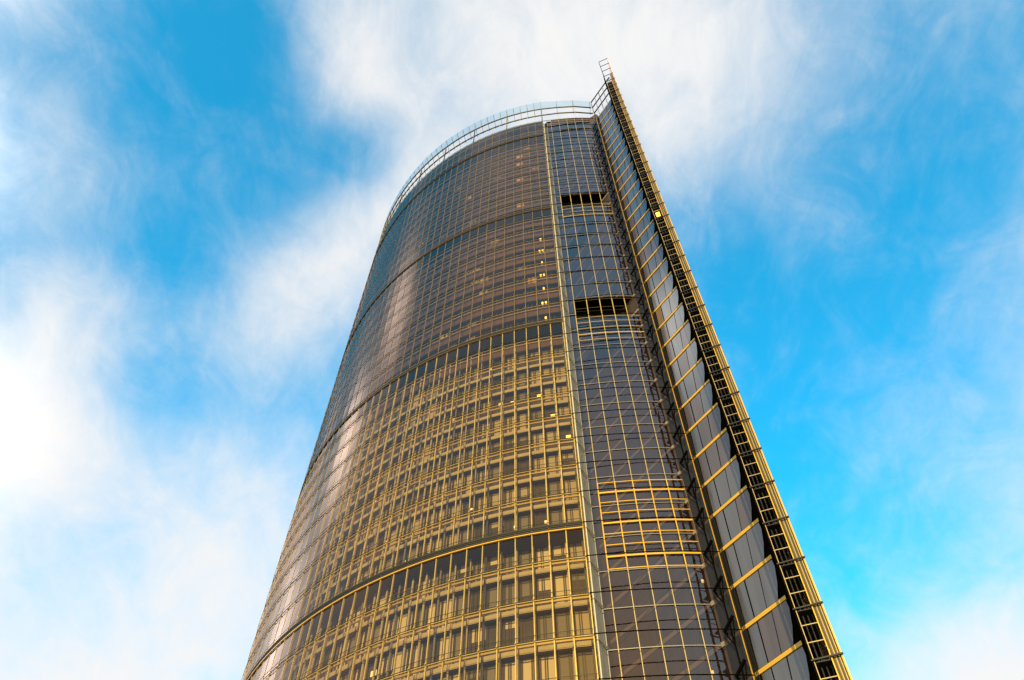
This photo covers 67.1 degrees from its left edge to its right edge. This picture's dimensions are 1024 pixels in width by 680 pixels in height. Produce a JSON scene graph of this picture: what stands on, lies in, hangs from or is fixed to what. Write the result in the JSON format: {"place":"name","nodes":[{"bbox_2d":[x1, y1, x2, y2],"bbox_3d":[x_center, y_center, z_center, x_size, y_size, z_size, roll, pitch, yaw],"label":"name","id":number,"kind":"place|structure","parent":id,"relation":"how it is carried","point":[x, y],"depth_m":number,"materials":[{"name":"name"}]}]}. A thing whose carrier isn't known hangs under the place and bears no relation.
{"place":"outdoors","nodes":[
{"label":"outdoors","id":0,"kind":"place"},
{"bbox_2d":[0,0,1023,679],"label":"sky","id":1,"kind":"structure","parent":0,"point":[197,197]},
{"bbox_2d":[241,58,852,679],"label":"office tower","id":2,"kind":"structure","parent":0,"point":[537,452],"depth_m":80.56,"materials":[{"name":"grey glass"}]},
{"bbox_2d":[407,642,425,676],"bbox_3d":[-7.830,26.187,63.469,1.321,2.940,0.784,0,-56,0],"label":"window","id":3,"kind":"structure","parent":2,"relation":"in","point":[422,647],"depth_m":63.56,"materials":[{"name":"brown glass"}]},
{"bbox_2d":[412,605,429,635],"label":"window","id":4,"kind":"structure","parent":2,"relation":"in","point":[426,611],"depth_m":66.66,"materials":[{"name":"brown glass"}]},
{"bbox_2d":[417,575,432,598],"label":"window","id":5,"kind":"structure","parent":2,"relation":"in","point":[430,577],"depth_m":69.52,"materials":[{"name":"brown glass"}]},
{"bbox_2d":[423,539,435,554],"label":"window","id":6,"kind":"structure","parent":2,"relation":"in","point":[433,546],"depth_m":73.11,"materials":[{"name":"brown glass"}]},
{"bbox_2d":[423,637,440,671],"bbox_3d":[-6.570,25.647,63.105,1.486,2.940,0.121,-22,-59,14],"label":"window","id":7,"kind":"structure","parent":2,"relation":"in","point":[437,646],"depth_m":63.26,"materials":[{"name":"brown glass"}]},
{"bbox_2d":[426,510,438,533],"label":"window","id":8,"kind":"structure","parent":2,"relation":"in","point":[436,513],"depth_m":75.84,"materials":[{"name":"brown glass"}]},
{"bbox_2d":[428,484,441,505],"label":"window","id":9,"kind":"structure","parent":2,"relation":"in","point":[439,486],"depth_m":78.97,"materials":[{"name":"brown glass"}]},
{"bbox_2d":[427,600,443,631],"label":"window","id":10,"kind":"structure","parent":2,"relation":"in","point":[441,604],"depth_m":66.32,"materials":[{"name":"brown glass"}]},
{"bbox_2d":[431,570,446,594],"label":"window","id":11,"kind":"structure","parent":2,"relation":"in","point":[443,580],"depth_m":69.18,"materials":[{"name":"brown glass"}]},
{"bbox_2d":[433,459,444,479],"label":"window","id":12,"kind":"structure","parent":2,"relation":"in","point":[442,461],"depth_m":82.04,"materials":[{"name":"brown glass"}]},
{"bbox_2d":[434,436,446,454],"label":"window","id":13,"kind":"structure","parent":2,"relation":"in","point":[445,438],"depth_m":85.06,"materials":[{"name":"brown glass"}]},
{"bbox_2d":[435,534,449,550],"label":"window","id":14,"kind":"structure","parent":2,"relation":"in","point":[447,537],"depth_m":72.79,"materials":[{"name":"brown glass"}]},
{"bbox_2d":[438,506,451,529],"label":"window","id":15,"kind":"structure","parent":2,"relation":"in","point":[449,508],"depth_m":75.58,"materials":[{"name":"brown glass"}]},
{"bbox_2d":[437,674,453,679],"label":"window","id":16,"kind":"structure","parent":2,"relation":"in","point":[451,676],"depth_m":60.57,"materials":[{"name":"brown glass"}]},
{"bbox_2d":[438,633,455,667],"bbox_3d":[-5.243,25.176,62.787,1.425,2.940,0.631,-6,-56,4],"label":"window","id":17,"kind":"structure","parent":2,"relation":"in","point":[453,640],"depth_m":62.89,"materials":[{"name":"brown glass"}]},
{"bbox_2d":[441,479,454,501],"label":"window","id":18,"kind":"structure","parent":2,"relation":"in","point":[452,481],"depth_m":78.61,"materials":[{"name":"brown glass"}]},
{"bbox_2d":[443,454,456,475],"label":"window","id":19,"kind":"structure","parent":2,"relation":"in","point":[454,457],"depth_m":81.62,"materials":[{"name":"brown glass"}]},
{"bbox_2d":[442,595,458,626],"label":"window","id":20,"kind":"structure","parent":2,"relation":"in","point":[456,599],"depth_m":66.02,"materials":[{"name":"brown glass"}]},
{"bbox_2d":[446,432,458,450],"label":"window","id":21,"kind":"structure","parent":2,"relation":"in","point":[456,434],"depth_m":84.64,"materials":[{"name":"brown glass"}]},
{"bbox_2d":[445,566,460,589],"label":"window","id":22,"kind":"structure","parent":2,"relation":"in","point":[458,571],"depth_m":68.86,"materials":[{"name":"brown glass"}]},
{"bbox_2d":[449,530,462,546],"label":"window","id":23,"kind":"structure","parent":2,"relation":"in","point":[461,532],"depth_m":72.43,"materials":[{"name":"brown glass"}]},
{"bbox_2d":[451,501,464,525],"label":"window","id":24,"kind":"structure","parent":2,"relation":"in","point":[462,504],"depth_m":75.21,"materials":[{"name":"brown glass"}]},
{"bbox_2d":[453,475,466,497],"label":"window","id":25,"kind":"structure","parent":2,"relation":"in","point":[464,477],"depth_m":78.30,"materials":[{"name":"brown glass"}]},
{"bbox_2d":[453,670,469,679],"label":"window","id":26,"kind":"structure","parent":2,"relation":"in","point":[455,677],"depth_m":60.17,"materials":[{"name":"brown glass"}]},
{"bbox_2d":[455,450,468,471],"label":"window","id":27,"kind":"structure","parent":2,"relation":"in","point":[467,452],"depth_m":81.39,"materials":[{"name":"brown glass"}]},
{"bbox_2d":[454,629,471,663],"bbox_3d":[-3.919,24.702,62.467,1.435,2.940,0.590,-6,-56,4],"label":"window","id":28,"kind":"structure","parent":2,"relation":"in","point":[458,635],"depth_m":62.55,"materials":[{"name":"brown glass"}]},
{"bbox_2d":[457,428,469,446],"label":"window","id":29,"kind":"structure","parent":2,"relation":"in","point":[468,430],"depth_m":84.39,"materials":[{"name":"brown glass"}]},
{"bbox_2d":[457,591,473,622],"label":"window","id":30,"kind":"structure","parent":2,"relation":"in","point":[471,604],"depth_m":65.61,"materials":[{"name":"brown glass"}]},
{"bbox_2d":[460,562,475,585],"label":"window","id":31,"kind":"structure","parent":2,"relation":"in","point":[473,565],"depth_m":68.53,"materials":[{"name":"brown glass"}]},
{"bbox_2d":[463,526,477,541],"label":"window","id":32,"kind":"structure","parent":2,"relation":"in","point":[475,528],"depth_m":72.13,"materials":[{"name":"brown glass"}]},
{"bbox_2d":[464,497,478,521],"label":"window","id":33,"kind":"structure","parent":2,"relation":"in","point":[476,500],"depth_m":74.97,"materials":[{"name":"brown glass"}]},
{"bbox_2d":[466,471,479,492],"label":"window","id":34,"kind":"structure","parent":2,"relation":"in","point":[478,473],"depth_m":78.01,"materials":[{"name":"brown glass"}]},
{"bbox_2d":[468,446,480,466],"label":"window","id":35,"kind":"structure","parent":2,"relation":"in","point":[479,449],"depth_m":81.00,"materials":[{"name":"brown glass"}]},
{"bbox_2d":[470,424,481,442],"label":"window","id":36,"kind":"structure","parent":2,"relation":"in","point":[480,426],"depth_m":84.13,"materials":[{"name":"brown glass"}]},
{"bbox_2d":[470,666,487,679],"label":"window","id":37,"kind":"structure","parent":2,"relation":"in","point":[473,673],"depth_m":59.79,"materials":[{"name":"brown glass"}]},
{"bbox_2d":[471,625,488,658],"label":"window","id":38,"kind":"structure","parent":2,"relation":"in","point":[475,632],"depth_m":62.34,"materials":[{"name":"brown glass"}]},
{"bbox_2d":[473,587,489,618],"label":"window","id":39,"kind":"structure","parent":2,"relation":"in","point":[476,594],"depth_m":65.33,"materials":[{"name":"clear glass"}]},
{"bbox_2d":[475,558,490,581],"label":"window","id":40,"kind":"structure","parent":2,"relation":"in","point":[478,564],"depth_m":68.23,"materials":[{"name":"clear glass"}]},
{"bbox_2d":[477,522,491,538],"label":"window","id":41,"kind":"structure","parent":2,"relation":"in","point":[480,528],"depth_m":71.80,"materials":[{"name":"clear glass"}]},
{"bbox_2d":[478,494,492,517],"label":"window","id":42,"kind":"structure","parent":2,"relation":"in","point":[481,500],"depth_m":74.62,"materials":[{"name":"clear glass"}]},
{"bbox_2d":[479,467,492,489],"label":"window","id":43,"kind":"structure","parent":2,"relation":"in","point":[482,473],"depth_m":77.65,"materials":[{"name":"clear glass"}]},
{"bbox_2d":[481,443,493,462],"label":"window","id":44,"kind":"structure","parent":2,"relation":"in","point":[483,448],"depth_m":80.71,"materials":[{"name":"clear glass"}]},
{"bbox_2d":[482,420,494,438],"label":"window","id":45,"kind":"structure","parent":2,"relation":"in","point":[493,422],"depth_m":83.90,"materials":[{"name":"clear glass"}]},
{"bbox_2d":[487,663,504,679],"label":"window","id":46,"kind":"structure","parent":2,"relation":"in","point":[491,673],"depth_m":59.34,"materials":[{"name":"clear glass"}]},
{"bbox_2d":[488,621,505,655],"bbox_3d":[-1.235,23.832,61.880,1.486,2.940,0.121,-15,-57,10],"label":"window","id":47,"kind":"structure","parent":2,"relation":"in","point":[492,628],"depth_m":62.05,"materials":[{"name":"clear glass"}]},
{"bbox_2d":[489,584,505,614],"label":"window","id":48,"kind":"structure","parent":2,"relation":"in","point":[493,591],"depth_m":65.12,"materials":[{"name":"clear glass"}]},
{"bbox_2d":[490,554,505,577],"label":"window","id":49,"kind":"structure","parent":2,"relation":"in","point":[494,561],"depth_m":67.98,"materials":[{"name":"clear glass"}]},
{"bbox_2d":[492,519,505,534],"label":"window","id":50,"kind":"structure","parent":2,"relation":"in","point":[495,525],"depth_m":71.57,"materials":[{"name":"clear glass"}]},
{"bbox_2d":[492,490,506,513],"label":"window","id":51,"kind":"structure","parent":2,"relation":"in","point":[495,497],"depth_m":74.32,"materials":[{"name":"beige glass"}]},
{"bbox_2d":[493,464,506,485],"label":"window","id":52,"kind":"structure","parent":2,"relation":"in","point":[496,469],"depth_m":77.46,"materials":[{"name":"brown glass"}]},
{"bbox_2d":[494,439,506,459],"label":"window","id":53,"kind":"structure","parent":2,"relation":"in","point":[496,445],"depth_m":80.55,"materials":[{"name":"brown glass"}]},
{"bbox_2d":[494,417,506,435],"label":"window","id":54,"kind":"structure","parent":2,"relation":"in","point":[497,422],"depth_m":83.57,"materials":[{"name":"beige glass"}]},
{"bbox_2d":[506,516,520,531],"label":"window","id":55,"kind":"structure","parent":2,"relation":"in","point":[510,523],"depth_m":71.29,"materials":[{"name":"brown glass"}]},
{"bbox_2d":[506,487,520,510],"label":"window","id":56,"kind":"structure","parent":2,"relation":"in","point":[510,493],"depth_m":74.12,"materials":[{"name":"beige glass"}]},
{"bbox_2d":[507,436,519,456],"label":"window","id":57,"kind":"structure","parent":2,"relation":"in","point":[511,441],"depth_m":80.27,"materials":[{"name":"brown glass"}]},
{"bbox_2d":[507,414,519,432],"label":"window","id":58,"kind":"structure","parent":2,"relation":"in","point":[509,418],"depth_m":83.31,"materials":[{"name":"beige glass"}]},
{"bbox_2d":[505,659,522,679],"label":"window","id":59,"kind":"structure","parent":2,"relation":"in","point":[510,666],"depth_m":59.00,"materials":[{"name":"beige glass"}]},
{"bbox_2d":[505,618,522,651],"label":"window","id":60,"kind":"structure","parent":2,"relation":"in","point":[510,625],"depth_m":61.77,"materials":[{"name":"brown glass"}]},
{"bbox_2d":[506,551,521,574],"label":"window","id":61,"kind":"structure","parent":2,"relation":"in","point":[510,557],"depth_m":67.73,"materials":[{"name":"brown glass"}]},
{"bbox_2d":[507,461,520,482],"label":"window","id":62,"kind":"structure","parent":2,"relation":"in","point":[509,466],"depth_m":77.22,"materials":[{"name":"brown glass"}]},
{"bbox_2d":[506,581,522,611],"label":"window","id":63,"kind":"structure","parent":2,"relation":"in","point":[510,587],"depth_m":64.91,"materials":[{"name":"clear glass"}]},
{"bbox_2d":[520,411,532,429],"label":"window","id":64,"kind":"structure","parent":2,"relation":"in","point":[524,415],"depth_m":83.14,"materials":[{"name":"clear glass"}]},
{"bbox_2d":[520,434,533,453],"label":"window","id":65,"kind":"structure","parent":2,"relation":"in","point":[524,438],"depth_m":80.08,"materials":[{"name":"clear glass"}]},
{"bbox_2d":[521,458,534,479],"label":"window","id":66,"kind":"structure","parent":2,"relation":"in","point":[525,463],"depth_m":76.92,"materials":[{"name":"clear glass"}]},
{"bbox_2d":[521,484,535,507],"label":"window","id":67,"kind":"structure","parent":2,"relation":"in","point":[524,490],"depth_m":73.90,"materials":[{"name":"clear glass"}]},
{"bbox_2d":[521,513,536,528],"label":"window","id":68,"kind":"structure","parent":2,"relation":"in","point":[526,519],"depth_m":71.05,"materials":[{"name":"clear glass"}]},
{"bbox_2d":[522,548,537,571],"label":"window","id":69,"kind":"structure","parent":2,"relation":"in","point":[525,554],"depth_m":67.53,"materials":[{"name":"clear glass"}]},
{"bbox_2d":[522,578,539,607],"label":"window","id":70,"kind":"structure","parent":2,"relation":"in","point":[527,586],"depth_m":64.69,"materials":[{"name":"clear glass"}]},
{"bbox_2d":[523,615,540,648],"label":"window","id":71,"kind":"structure","parent":2,"relation":"in","point":[528,623],"depth_m":61.57,"materials":[{"name":"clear glass"}]},
{"bbox_2d":[523,657,541,679],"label":"window","id":72,"kind":"structure","parent":2,"relation":"in","point":[528,664],"depth_m":58.64,"materials":[{"name":"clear glass"}]},
{"bbox_2d":[533,409,546,426],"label":"window","id":73,"kind":"structure","parent":2,"relation":"in","point":[536,412],"depth_m":82.90,"materials":[{"name":"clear glass"}]},
{"bbox_2d":[534,431,547,450],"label":"window","id":74,"kind":"structure","parent":2,"relation":"in","point":[538,436],"depth_m":79.79,"materials":[{"name":"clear glass"}]},
{"bbox_2d":[534,456,548,476],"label":"window","id":75,"kind":"structure","parent":2,"relation":"in","point":[538,461],"depth_m":76.80,"materials":[{"name":"beige glass"}]},
{"bbox_2d":[535,482,550,504],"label":"window","id":76,"kind":"structure","parent":2,"relation":"in","point":[539,488],"depth_m":73.74,"materials":[{"name":"brown glass"}]},
{"bbox_2d":[536,510,551,525],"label":"window","id":77,"kind":"structure","parent":2,"relation":"in","point":[541,517],"depth_m":70.92,"materials":[{"name":"brown glass"}]},
{"bbox_2d":[538,546,554,568],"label":"window","id":78,"kind":"structure","parent":2,"relation":"in","point":[542,552],"depth_m":67.30,"materials":[{"name":"beige glass"}]},
{"bbox_2d":[539,575,556,605],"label":"window","id":79,"kind":"structure","parent":2,"relation":"in","point":[544,582],"depth_m":64.42,"materials":[{"name":"beige glass"}]},
{"bbox_2d":[540,613,558,645],"bbox_3d":[2.931,22.880,61.237,1.489,2.940,0.377,-4,-56,3],"label":"window","id":80,"kind":"structure","parent":2,"relation":"in","point":[546,626],"depth_m":61.34,"materials":[{"name":"brown glass"}]},
{"bbox_2d":[541,654,560,679],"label":"window","id":81,"kind":"structure","parent":2,"relation":"in","point":[548,668],"depth_m":58.39,"materials":[{"name":"beige glass"}]},
{"bbox_2d":[546,407,559,424],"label":"window","id":82,"kind":"structure","parent":2,"relation":"in","point":[552,411],"depth_m":82.80,"materials":[{"name":"brown glass"}]},
{"bbox_2d":[547,429,561,448],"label":"window","id":83,"kind":"structure","parent":2,"relation":"in","point":[553,433],"depth_m":79.69,"materials":[{"name":"beige glass"}]},
{"bbox_2d":[548,454,563,474],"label":"window","id":84,"kind":"structure","parent":2,"relation":"in","point":[554,458],"depth_m":76.61,"materials":[{"name":"beige glass"}]},
{"bbox_2d":[550,480,565,502],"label":"window","id":85,"kind":"structure","parent":2,"relation":"in","point":[556,485],"depth_m":73.52,"materials":[{"name":"brown glass"}]},
{"bbox_2d":[552,508,567,523],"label":"window","id":86,"kind":"structure","parent":2,"relation":"in","point":[557,515],"depth_m":70.67,"materials":[{"name":"brown glass"}]},
{"bbox_2d":[554,544,570,565],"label":"window","id":87,"kind":"structure","parent":2,"relation":"in","point":[560,549],"depth_m":67.14,"materials":[{"name":"beige glass"}]},
{"bbox_2d":[555,573,573,602],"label":"window","id":88,"kind":"structure","parent":2,"relation":"in","point":[561,580],"depth_m":64.29,"materials":[{"name":"beige glass"}]},
{"bbox_2d":[557,383,571,400],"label":"window","id":89,"kind":"structure","parent":2,"relation":"in","point":[559,388],"depth_m":85.68,"materials":[{"name":"beige glass"}]},
{"bbox_2d":[559,404,573,422],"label":"window","id":90,"kind":"structure","parent":2,"relation":"in","point":[561,408],"depth_m":82.60,"materials":[{"name":"beige glass"}]},
{"bbox_2d":[557,611,577,643],"bbox_3d":[4.341,22.628,61.067,1.490,2.940,0.332,-4,-56,3],"label":"window","id":91,"kind":"structure","parent":2,"relation":"in","point":[564,621],"depth_m":61.19,"materials":[{"name":"brown glass"}]},
{"bbox_2d":[561,427,575,446],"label":"window","id":92,"kind":"structure","parent":2,"relation":"in","point":[565,432],"depth_m":79.51,"materials":[{"name":"brown glass"}]},
{"bbox_2d":[560,652,580,679],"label":"window","id":93,"kind":"structure","parent":2,"relation":"in","point":[566,660],"depth_m":58.15,"materials":[{"name":"brown glass"}]},
{"bbox_2d":[563,451,578,471],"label":"window","id":94,"kind":"structure","parent":2,"relation":"in","point":[569,456],"depth_m":76.45,"materials":[{"name":"brown glass"}]},
{"bbox_2d":[565,477,581,499],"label":"window","id":95,"kind":"structure","parent":2,"relation":"in","point":[569,483],"depth_m":73.38,"materials":[{"name":"beige glass"}]},
{"bbox_2d":[567,505,584,529],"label":"window","id":96,"kind":"structure","parent":2,"relation":"in","point":[573,513],"depth_m":70.51,"materials":[{"name":"beige glass"}]},
{"bbox_2d":[570,536,587,563],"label":"window","id":97,"kind":"structure","parent":2,"relation":"in","point":[577,547],"depth_m":67.02,"materials":[{"name":"brown glass"}]},
{"bbox_2d":[572,570,591,600],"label":"window","id":98,"kind":"structure","parent":2,"relation":"in","point":[579,582],"depth_m":64.14,"materials":[{"name":"brown glass"}]},
{"bbox_2d":[575,607,595,640],"bbox_3d":[5.761,22.414,60.922,1.491,2.940,0.288,-4,-56,2],"label":"window","id":99,"kind":"structure","parent":2,"relation":"in","point":[582,616],"depth_m":61.04,"materials":[{"name":"brown glass"}]},
{"bbox_2d":[578,648,599,679],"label":"window","id":100,"kind":"structure","parent":2,"relation":"in","point":[586,665],"depth_m":57.96,"materials":[{"name":"brown glass"}]}
]}

